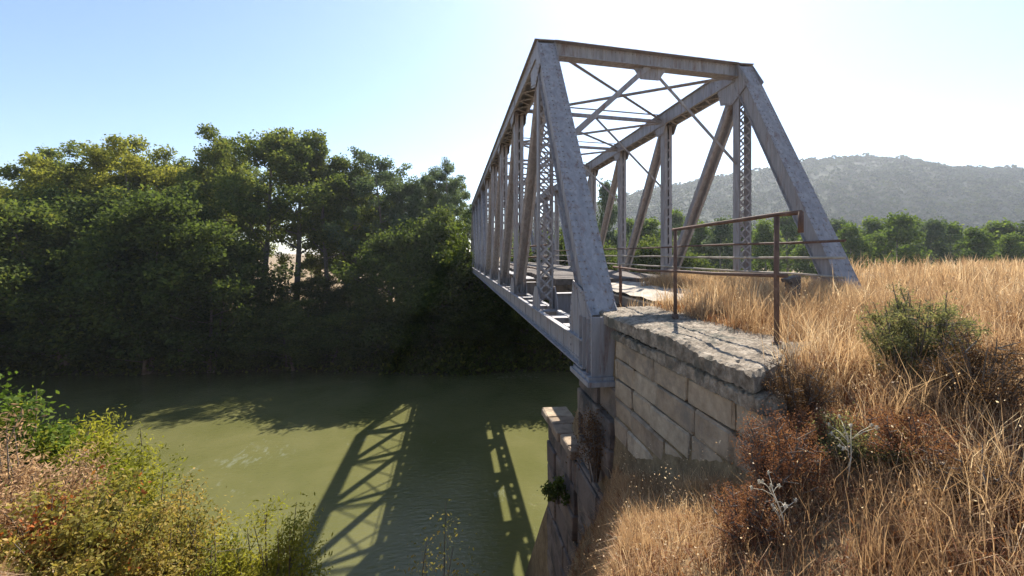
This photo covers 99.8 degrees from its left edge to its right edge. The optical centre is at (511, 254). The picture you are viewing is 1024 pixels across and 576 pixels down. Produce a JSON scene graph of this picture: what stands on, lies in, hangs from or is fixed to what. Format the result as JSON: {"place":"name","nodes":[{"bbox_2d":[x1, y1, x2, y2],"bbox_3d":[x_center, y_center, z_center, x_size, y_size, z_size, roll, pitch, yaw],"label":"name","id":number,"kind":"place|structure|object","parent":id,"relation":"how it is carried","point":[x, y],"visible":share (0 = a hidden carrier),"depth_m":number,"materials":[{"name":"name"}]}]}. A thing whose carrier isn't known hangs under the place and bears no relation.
{"place":"outdoors","nodes":[
{"label":"outdoors","id":0,"kind":"place"},
{"bbox_2d":[0,371,579,575],"bbox_3d":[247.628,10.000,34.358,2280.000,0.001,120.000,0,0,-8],"label":"water","id":1,"kind":"structure","parent":0,"point":[385,467],"depth_m":21.98,"materials":[{"name":"green liquid"}]},
{"bbox_2d":[0,0,1023,253],"label":"sky","id":2,"kind":"structure","parent":0,"point":[417,83],"materials":[{"name":"blue"}]},
{"bbox_2d":[0,254,1023,575],"bbox_3d":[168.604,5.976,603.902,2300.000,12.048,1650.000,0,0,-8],"label":"ground","id":3,"kind":"structure","parent":0,"point":[625,460],"depth_m":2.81,"materials":[{"name":"plant"}]},
{"bbox_2d":[0,176,74,206],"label":"poplar tree","id":4,"kind":"object","parent":3,"relation":"on","point":[4,187],"visible":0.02,"depth_m":42.58,"materials":[{"name":"green plant"}]},
{"bbox_2d":[0,140,82,195],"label":"poplar tree","id":5,"kind":"object","parent":3,"relation":"on","point":[7,172],"visible":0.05,"depth_m":47.65,"materials":[{"name":"green plant"}]},
{"bbox_2d":[0,181,92,363],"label":"waterside tree","id":6,"kind":"object","parent":3,"relation":"on","point":[45,194],"visible":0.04,"depth_m":37.37,"materials":[{"name":"green plant"}]},
{"bbox_2d":[0,200,92,352],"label":"waterside tree","id":7,"kind":"object","parent":3,"relation":"on","point":[24,322],"visible":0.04,"depth_m":35.12,"materials":[{"name":"green plant"}]},
{"bbox_2d":[0,367,95,496],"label":"leafy shrub","id":8,"kind":"object","parent":3,"relation":"on","point":[7,406],"visible":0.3,"depth_m":5.31,"materials":[{"name":"green plant"}]},
{"bbox_2d":[0,488,124,574],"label":"red shrub","id":9,"kind":"object","parent":3,"relation":"on","point":[48,506],"visible":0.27,"depth_m":3.80,"materials":[{"name":"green plant"}]},
{"bbox_2d":[0,402,125,557],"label":"dry weed","id":10,"kind":"object","parent":3,"relation":"on","point":[5,519],"visible":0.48,"depth_m":4.19,"materials":[{"name":"brown plant"}]},
{"bbox_2d":[0,140,138,206],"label":"poplar tree","id":11,"kind":"object","parent":3,"relation":"on","point":[50,171],"visible":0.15,"depth_m":40.89,"materials":[{"name":"green plant"}]},
{"bbox_2d":[0,196,139,372],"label":"waterside tree","id":12,"kind":"object","parent":3,"relation":"on","point":[15,217],"visible":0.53,"depth_m":32.76,"materials":[{"name":"green plant"}]},
{"bbox_2d":[0,395,143,512],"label":"willow shrub","id":13,"kind":"object","parent":3,"relation":"on","point":[103,444],"visible":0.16,"depth_m":5.61,"materials":[{"name":"green plant"}]},
{"bbox_2d":[20,404,154,512],"bbox_3d":[-6.011,3.419,5.684,1.829,2.478,2.115,0,0,-8],"label":"willow shrub","id":14,"kind":"object","parent":3,"relation":"on","point":[109,426],"visible":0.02,"depth_m":6.20,"materials":[{"name":"green plant"}]},
{"bbox_2d":[0,182,186,363],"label":"waterside tree","id":15,"kind":"object","parent":3,"relation":"on","point":[87,212],"visible":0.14,"depth_m":34.07,"materials":[{"name":"green plant"}]},
{"bbox_2d":[0,461,189,575],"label":"olive shrub","id":16,"kind":"object","parent":3,"relation":"on","point":[86,530],"visible":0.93,"depth_m":3.77,"materials":[{"name":"green plant"}]},
{"bbox_2d":[61,158,142,208],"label":"poplar tree","id":17,"kind":"object","parent":3,"relation":"on","point":[100,167],"visible":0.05,"depth_m":42.71,"materials":[{"name":"green plant"}]},
{"bbox_2d":[58,449,152,575],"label":"red shrub","id":18,"kind":"object","parent":3,"relation":"on","point":[143,491],"visible":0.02,"depth_m":4.51,"materials":[{"name":"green plant"}]},
{"bbox_2d":[51,132,215,210],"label":"poplar tree","id":19,"kind":"object","parent":3,"relation":"on","point":[123,153],"visible":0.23,"depth_m":41.58,"materials":[{"name":"green plant"}]},
{"bbox_2d":[4,189,267,374],"bbox_3d":[-29.361,2.700,35.341,13.345,15.220,13.242,0,0,11],"label":"waterside tree","id":20,"kind":"object","parent":3,"relation":"on","point":[153,205],"visible":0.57,"depth_m":31.79,"materials":[{"name":"green plant"}]},
{"bbox_2d":[111,421,192,553],"bbox_3d":[-5.719,4.070,6.515,1.925,3.095,1.644,0,0,-8],"label":"willow shrub","id":21,"kind":"object","parent":3,"relation":"on","point":[148,484],"visible":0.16,"depth_m":6.49,"materials":[{"name":"green plant"}]},
{"bbox_2d":[100,144,235,306],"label":"poplar tree","id":22,"kind":"object","parent":3,"relation":"on","point":[156,156],"visible":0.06,"depth_m":46.38,"materials":[{"name":"green plant"}]},
{"bbox_2d":[52,181,289,371],"bbox_3d":[-28.273,1.719,37.073,16.121,16.550,15.886,0,0,23],"label":"waterside tree","id":23,"kind":"object","parent":3,"relation":"on","point":[171,192],"visible":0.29,"depth_m":32.61,"materials":[{"name":"green plant"}]},
{"bbox_2d":[112,466,245,575],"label":"olive shrub","id":24,"kind":"object","parent":3,"relation":"on","point":[166,557],"visible":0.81,"depth_m":4.94,"materials":[{"name":"green plant"}]},
{"bbox_2d":[152,156,218,220],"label":"poplar tree","id":25,"kind":"object","parent":3,"relation":"on","point":[182,159],"visible":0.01,"depth_m":49.41,"materials":[{"name":"green plant"}]},
{"bbox_2d":[149,525,222,575],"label":"sprig","id":26,"kind":"object","parent":3,"relation":"on","point":[193,548],"visible":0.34,"depth_m":4.96,"materials":[{"name":"green plant"}]},
{"bbox_2d":[103,217,304,372],"bbox_3d":[-24.681,3.707,35.642,11.578,13.204,11.488,0,0,28],"label":"waterside tree","id":27,"kind":"object","parent":3,"relation":"on","point":[215,241],"visible":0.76,"depth_m":33.14,"materials":[{"name":"green plant"}]},
{"bbox_2d":[178,527,252,575],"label":"sprig","id":28,"kind":"object","parent":3,"relation":"on","point":[210,556],"visible":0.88,"depth_m":4.92,"materials":[{"name":"green plant"}]},
{"bbox_2d":[175,122,264,272],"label":"poplar tree","id":29,"kind":"object","parent":3,"relation":"on","point":[217,155],"visible":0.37,"depth_m":44.22,"materials":[{"name":"green plant"}]},
{"bbox_2d":[184,511,300,575],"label":"willow shrub","id":30,"kind":"object","parent":3,"relation":"on","point":[224,558],"visible":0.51,"depth_m":5.31,"materials":[{"name":"green plant"}]},
{"bbox_2d":[187,126,329,275],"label":"poplar tree","id":31,"kind":"object","parent":3,"relation":"on","point":[241,190],"visible":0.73,"depth_m":41.85,"materials":[{"name":"green plant"}]},
{"bbox_2d":[190,491,332,575],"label":"willow shrub","id":32,"kind":"object","parent":3,"relation":"on","point":[266,565],"visible":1,"depth_m":5.35,"materials":[{"name":"green plant"}]},
{"bbox_2d":[238,164,284,257],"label":"poplar tree","id":33,"kind":"object","parent":3,"relation":"on","point":[256,172],"visible":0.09,"depth_m":63.38,"materials":[{"name":"green plant"}]},
{"bbox_2d":[273,260,292,283],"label":"poplar tree","id":34,"kind":"object","parent":3,"relation":"on","point":[279,271],"visible":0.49,"depth_m":74.58,"materials":[{"name":"green plant"}]},
{"bbox_2d":[0,252,573,376],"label":"undergrowth","id":35,"kind":"object","parent":3,"relation":"on","point":[407,357],"visible":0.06,"depth_m":36.48,"materials":[{"name":"green plant"}]},
{"bbox_2d":[224,128,354,298],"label":"poplar tree","id":36,"kind":"object","parent":3,"relation":"on","point":[303,151],"visible":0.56,"depth_m":42.92,"materials":[{"name":"green plant"}]},
{"bbox_2d":[301,255,318,277],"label":"poplar tree","id":37,"kind":"object","parent":3,"relation":"on","point":[310,271],"visible":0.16,"depth_m":75.39,"materials":[{"name":"green plant"}]},
{"bbox_2d":[275,171,356,303],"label":"poplar tree","id":38,"kind":"object","parent":3,"relation":"on","point":[315,263],"visible":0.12,"depth_m":51.94,"materials":[{"name":"green plant"}]},
{"bbox_2d":[272,275,360,318],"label":"bush","id":39,"kind":"object","parent":3,"relation":"on","point":[310,284],"visible":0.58,"depth_m":43.84,"materials":[{"name":"green plant"}]},
{"bbox_2d":[263,140,375,302],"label":"poplar tree","id":40,"kind":"object","parent":3,"relation":"on","point":[336,178],"visible":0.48,"depth_m":45.09,"materials":[{"name":"green plant"}]},
{"bbox_2d":[307,185,376,306],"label":"poplar tree","id":41,"kind":"object","parent":3,"relation":"on","point":[369,221],"visible":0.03,"depth_m":54.31,"materials":[{"name":"green plant"}]},
{"bbox_2d":[304,153,395,305],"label":"poplar tree","id":42,"kind":"object","parent":3,"relation":"on","point":[356,170],"visible":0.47,"depth_m":45.77,"materials":[{"name":"green plant"}]},
{"bbox_2d":[315,282,386,316],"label":"bush","id":43,"kind":"object","parent":3,"relation":"on","point":[342,292],"visible":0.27,"depth_m":43.87,"materials":[{"name":"green plant"}]},
{"bbox_2d":[321,146,430,305],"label":"poplar tree","id":44,"kind":"object","parent":3,"relation":"on","point":[382,177],"visible":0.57,"depth_m":44.45,"materials":[{"name":"green plant"}]},
{"bbox_2d":[327,216,468,357],"bbox_3d":[-9.690,2.879,38.135,10.981,12.621,11.066,0,0,22],"label":"waterside tree","id":45,"kind":"object","parent":3,"relation":"on","point":[402,284],"visible":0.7,"depth_m":35.77,"materials":[{"name":"green plant"}]},
{"bbox_2d":[370,163,441,225],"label":"poplar tree","id":46,"kind":"object","parent":3,"relation":"on","point":[402,172],"visible":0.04,"depth_m":53.73,"materials":[{"name":"green plant"}]},
{"bbox_2d":[388,162,470,235],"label":"poplar tree","id":47,"kind":"object","parent":3,"relation":"on","point":[426,198],"visible":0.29,"depth_m":46.32,"materials":[{"name":"green plant"}]},
{"bbox_2d":[363,202,497,333],"bbox_3d":[-7.084,1.500,38.851,12.126,12.450,11.950,0,0,-24],"label":"waterside tree","id":48,"kind":"object","parent":3,"relation":"on","point":[442,251],"visible":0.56,"depth_m":36.52,"materials":[{"name":"green plant"}]},
{"bbox_2d":[394,508,484,575],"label":"reed clump","id":49,"kind":"object","parent":3,"relation":"on","point":[447,570],"visible":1,"depth_m":6.08,"materials":[{"name":"green plant"}]},
{"bbox_2d":[420,156,471,237],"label":"poplar tree","id":50,"kind":"object","parent":3,"relation":"on","point":[452,195],"visible":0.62,"depth_m":45.24,"materials":[{"name":"green plant"}]},
{"bbox_2d":[408,230,485,306],"bbox_3d":[-5.696,1.983,39.662,8.052,9.183,7.990,0,0,-19],"label":"waterside tree","id":51,"kind":"object","parent":3,"relation":"on","point":[469,255],"visible":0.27,"depth_m":37.48,"materials":[{"name":"green plant"}]},
{"bbox_2d":[435,177,471,237],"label":"poplar tree","id":52,"kind":"object","parent":3,"relation":"on","point":[462,188],"visible":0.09,"depth_m":58.53,"materials":[{"name":"green plant"}]},
{"bbox_2d":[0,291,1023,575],"bbox_3d":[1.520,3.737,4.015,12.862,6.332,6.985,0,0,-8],"label":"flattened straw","id":53,"kind":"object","parent":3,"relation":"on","point":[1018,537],"visible":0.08,"depth_m":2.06,"materials":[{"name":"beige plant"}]},
{"bbox_2d":[0,258,1023,575],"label":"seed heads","id":54,"kind":"object","parent":3,"relation":"on","point":[770,442],"visible":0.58,"depth_m":2.93,"materials":[{"name":"beige plant"}]},
{"bbox_2d":[481,310,544,351],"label":"bush","id":55,"kind":"object","parent":3,"relation":"on","point":[521,336],"visible":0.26,"depth_m":37.08,"materials":[{"name":"green plant"}]},
{"bbox_2d":[473,246,565,351],"bbox_3d":[1.606,4.031,37.778,8.580,9.785,8.513,0,0,30],"label":"waterside tree","id":56,"kind":"object","parent":3,"relation":"on","point":[506,306],"visible":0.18,"depth_m":36.56,"materials":[{"name":"green plant"}]},
{"bbox_2d":[525,331,558,350],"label":"tree","id":57,"kind":"object","parent":3,"relation":"on","point":[540,346],"visible":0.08,"depth_m":37.45,"materials":[{"name":"green plant"}]},
{"bbox_2d":[504,231,608,360],"bbox_3d":[4.521,3.687,37.399,10.939,11.397,11.101,0,0,-16],"label":"waterside tree","id":58,"kind":"object","parent":3,"relation":"on","point":[561,241],"visible":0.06,"depth_m":36.37,"materials":[{"name":"green plant"}]},
{"bbox_2d":[533,232,639,272],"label":"waterside tree","id":59,"kind":"object","parent":3,"relation":"on","point":[609,258],"visible":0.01,"depth_m":36.26,"materials":[{"name":"green plant"}]},
{"bbox_2d":[596,178,630,260],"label":"young tree","id":60,"kind":"object","parent":3,"relation":"on","point":[603,197],"visible":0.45,"depth_m":55.64,"materials":[{"name":"green plant"}]},
{"bbox_2d":[612,218,634,253],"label":"young tree","id":61,"kind":"object","parent":3,"relation":"on","point":[629,224],"visible":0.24,"depth_m":70.65,"materials":[{"name":"green plant"}]},
{"bbox_2d":[612,232,660,274],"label":"waterside tree","id":62,"kind":"object","parent":3,"relation":"on","point":[636,260],"visible":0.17,"depth_m":38.66,"materials":[{"name":"green plant"}]},
{"bbox_2d":[626,216,660,247],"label":"young tree","id":63,"kind":"object","parent":3,"relation":"on","point":[648,227],"visible":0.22,"depth_m":58.92,"materials":[{"name":"green plant"}]},
{"bbox_2d":[471,38,860,387],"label":"truss bridge","id":64,"kind":"structure","parent":3,"relation":"on","point":[580,291],"depth_m":9.86,"materials":[{"name":"grey paint"}]},
{"bbox_2d":[635,270,879,300],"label":"dry grass","id":65,"kind":"structure","parent":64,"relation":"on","point":[663,279],"depth_m":7.91,"materials":[{"name":"plant"}]},
{"bbox_2d":[580,461,761,575],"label":"shaded grass","id":66,"kind":"structure","parent":3,"relation":"on","point":[686,519],"depth_m":3.12,"materials":[{"name":"plant"}]},
{"bbox_2d":[655,207,692,251],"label":"young tree","id":67,"kind":"object","parent":3,"relation":"on","point":[678,217],"visible":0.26,"depth_m":72.54,"materials":[{"name":"green plant"}]},
{"bbox_2d":[541,306,814,575],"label":"stone abutment","id":68,"kind":"object","parent":3,"relation":"on","point":[688,377],"visible":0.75,"depth_m":4.13,"materials":[{"name":"stone"}]},
{"bbox_2d":[537,475,569,505],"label":"ivy tuft","id":69,"kind":"object","parent":68,"relation":"attached to","point":[555,490],"visible":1,"depth_m":6.88,"materials":[{"name":"green plant"}]},
{"bbox_2d":[566,403,610,482],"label":"ivy tuft","id":70,"kind":"object","parent":68,"relation":"attached to","point":[595,461],"visible":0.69,"depth_m":5.43,"materials":[{"name":"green plant"}]},
{"bbox_2d":[613,210,803,344],"bbox_3d":[1.877,0.284,5.024,0.071,1.234,3.764,0,0,-8],"label":"pipe railing","id":71,"kind":"object","parent":68,"relation":"on","point":[776,275],"visible":0.84,"depth_m":3.71,"materials":[{"name":"metal"}]},
{"bbox_2d":[637,240,720,275],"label":"waterside tree","id":72,"kind":"object","parent":3,"relation":"on","point":[693,262],"visible":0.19,"depth_m":37.80,"materials":[{"name":"green plant"}]},
{"bbox_2d":[688,220,723,275],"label":"young tree","id":73,"kind":"object","parent":3,"relation":"on","point":[699,235],"visible":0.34,"depth_m":61.45,"materials":[{"name":"green plant"}]},
{"bbox_2d":[698,215,743,276],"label":"young tree","id":74,"kind":"object","parent":3,"relation":"on","point":[721,232],"visible":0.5,"depth_m":57.17,"materials":[{"name":"green plant"}]},
{"bbox_2d":[712,217,761,271],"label":"young tree","id":75,"kind":"object","parent":3,"relation":"on","point":[742,229],"visible":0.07,"depth_m":69.44,"materials":[{"name":"green plant"}]},
{"bbox_2d":[705,478,802,553],"bbox_3d":[1.180,1.282,2.166,0.434,0.331,0.475,0,0,16],"label":"russet weed","id":76,"kind":"object","parent":3,"relation":"on","point":[733,518],"visible":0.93,"depth_m":2.11,"materials":[{"name":"brown plant"}]},
{"bbox_2d":[511,229,1000,272],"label":"woodland","id":77,"kind":"object","parent":3,"relation":"on","point":[512,252],"visible":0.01,"depth_m":89.76,"materials":[{"name":"green plant"}]},
{"bbox_2d":[742,219,787,280],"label":"young tree","id":78,"kind":"object","parent":3,"relation":"on","point":[764,229],"visible":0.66,"depth_m":59.56,"materials":[{"name":"green plant"}]},
{"bbox_2d":[749,470,797,545],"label":"thistle","id":79,"kind":"object","parent":3,"relation":"on","point":[774,496],"visible":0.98,"depth_m":2.03,"materials":[{"name":"grey plant"}]},
{"bbox_2d":[729,401,837,509],"bbox_3d":[1.453,1.075,2.339,0.490,0.625,0.681,0,0,15],"label":"russet weed","id":80,"kind":"object","parent":3,"relation":"on","point":[762,461],"visible":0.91,"depth_m":2.27,"materials":[{"name":"brown plant"}]},
{"bbox_2d":[764,210,805,271],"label":"young tree","id":81,"kind":"object","parent":3,"relation":"on","point":[788,228],"visible":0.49,"depth_m":71.38,"materials":[{"name":"green plant"}]},
{"bbox_2d":[781,275,800,304],"bbox_3d":[3.818,0.594,5.899,0.193,0.616,0.140,0,0,-8],"label":"stub post","id":82,"kind":"object","parent":3,"relation":"on","point":[789,282],"visible":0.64,"depth_m":5.84,"materials":[{"name":"grey wood"}]},
{"bbox_2d":[786,228,817,281],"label":"young tree","id":83,"kind":"object","parent":3,"relation":"on","point":[801,264],"visible":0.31,"depth_m":61.41,"materials":[{"name":"green plant"}]},
{"bbox_2d":[761,354,847,420],"bbox_3d":[1.804,0.850,2.752,0.559,0.443,0.547,0,0,-8],"label":"dead weed","id":84,"kind":"object","parent":3,"relation":"on","point":[809,395],"visible":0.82,"depth_m":2.67,"materials":[{"name":"brown plant"}]},
{"bbox_2d":[779,398,869,455],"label":"russet weed","id":85,"kind":"object","parent":3,"relation":"on","point":[800,423],"visible":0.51,"depth_m":2.47,"materials":[{"name":"brown plant"}]},
{"bbox_2d":[801,217,852,276],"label":"young tree","id":86,"kind":"object","parent":3,"relation":"on","point":[836,225],"visible":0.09,"depth_m":69.02,"materials":[{"name":"green plant"}]},
{"bbox_2d":[827,414,877,490],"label":"thistle","id":87,"kind":"object","parent":3,"relation":"on","point":[850,426],"visible":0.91,"depth_m":2.20,"materials":[{"name":"grey plant"}]},
{"bbox_2d":[835,221,876,270],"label":"young tree","id":88,"kind":"object","parent":3,"relation":"on","point":[853,243],"visible":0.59,"depth_m":57.33,"materials":[{"name":"green plant"}]},
{"bbox_2d":[796,401,923,469],"bbox_3d":[1.831,0.979,2.287,0.480,0.339,0.494,0,0,-8],"label":"olive weed","id":89,"kind":"object","parent":3,"relation":"on","point":[855,452],"visible":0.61,"depth_m":2.26,"materials":[{"name":"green plant"}]},
{"bbox_2d":[849,215,904,266],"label":"young tree","id":90,"kind":"object","parent":3,"relation":"on","point":[870,225],"visible":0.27,"depth_m":65.73,"materials":[{"name":"green plant"}]},
{"bbox_2d":[863,209,938,270],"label":"young tree","id":91,"kind":"object","parent":3,"relation":"on","point":[898,226],"visible":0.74,"depth_m":56.19,"materials":[{"name":"green plant"}]},
{"bbox_2d":[888,217,925,264],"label":"young tree","id":92,"kind":"object","parent":3,"relation":"on","point":[918,224],"visible":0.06,"depth_m":68.78,"materials":[{"name":"green plant"}]},
{"bbox_2d":[841,400,993,472],"bbox_3d":[2.033,0.923,2.199,0.647,0.319,0.593,0,0,-8],"label":"russet weed","id":93,"kind":"object","parent":3,"relation":"on","point":[888,433],"visible":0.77,"depth_m":2.17,"materials":[{"name":"brown plant"}]},
{"bbox_2d":[855,281,996,386],"bbox_3d":[2.618,0.538,2.781,0.667,0.726,0.666,0,0,31],"label":"broom bush","id":94,"kind":"object","parent":3,"relation":"on","point":[906,324],"visible":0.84,"depth_m":2.71,"materials":[{"name":"green plant"}]},
{"bbox_2d":[900,216,961,264],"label":"young tree","id":95,"kind":"object","parent":3,"relation":"on","point":[933,229],"visible":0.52,"depth_m":59.02,"materials":[{"name":"green plant"}]},
{"bbox_2d":[927,220,989,261],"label":"young tree","id":96,"kind":"object","parent":3,"relation":"on","point":[955,231],"visible":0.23,"depth_m":65.53,"materials":[{"name":"green plant"}]},
{"bbox_2d":[904,322,1023,425],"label":"dead bush","id":97,"kind":"object","parent":3,"relation":"on","point":[995,358],"visible":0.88,"depth_m":2.25,"materials":[{"name":"brown plant"}]},
{"bbox_2d":[907,434,1023,511],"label":"dead weed","id":98,"kind":"object","parent":3,"relation":"on","point":[937,471],"visible":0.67,"depth_m":1.86,"materials":[{"name":"brown plant"}]},
{"bbox_2d":[950,226,1000,264],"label":"young tree","id":99,"kind":"object","parent":3,"relation":"on","point":[975,243],"visible":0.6,"depth_m":56.27,"materials":[{"name":"green plant"}]},
{"bbox_2d":[956,217,1023,262],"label":"young tree","id":100,"kind":"object","parent":3,"relation":"on","point":[997,229],"visible":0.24,"depth_m":62.86,"materials":[{"name":"green plant"}]},
{"bbox_2d":[991,231,1023,262],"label":"young tree","id":101,"kind":"object","parent":3,"relation":"on","point":[1009,246],"visible":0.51,"depth_m":55.83,"materials":[{"name":"green plant"}]},
{"bbox_2d":[1010,220,1023,255],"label":"young tree","id":102,"kind":"object","parent":3,"relation":"on","point":[1021,230],"visible":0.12,"depth_m":60.80,"materials":[{"name":"green plant"}]},
{"bbox_2d":[541,160,1023,239],"bbox_3d":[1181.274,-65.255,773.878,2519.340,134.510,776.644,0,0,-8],"label":"hill","id":103,"kind":"structure","parent":0,"point":[901,196],"depth_m":410.16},
{"bbox_2d":[513,152,1023,241],"bbox_3d":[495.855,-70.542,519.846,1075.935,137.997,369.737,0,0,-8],"label":"scrub","id":104,"kind":"object","parent":103,"relation":"on","point":[977,179],"visible":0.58,"depth_m":427.34,"materials":[{"name":"green plant"}]},
{"bbox_2d":[619,249,1023,345],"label":"crest grass","id":105,"kind":"structure","parent":0,"point":[1015,269],"depth_m":6.04,"materials":[{"name":"plant"}]}
]}

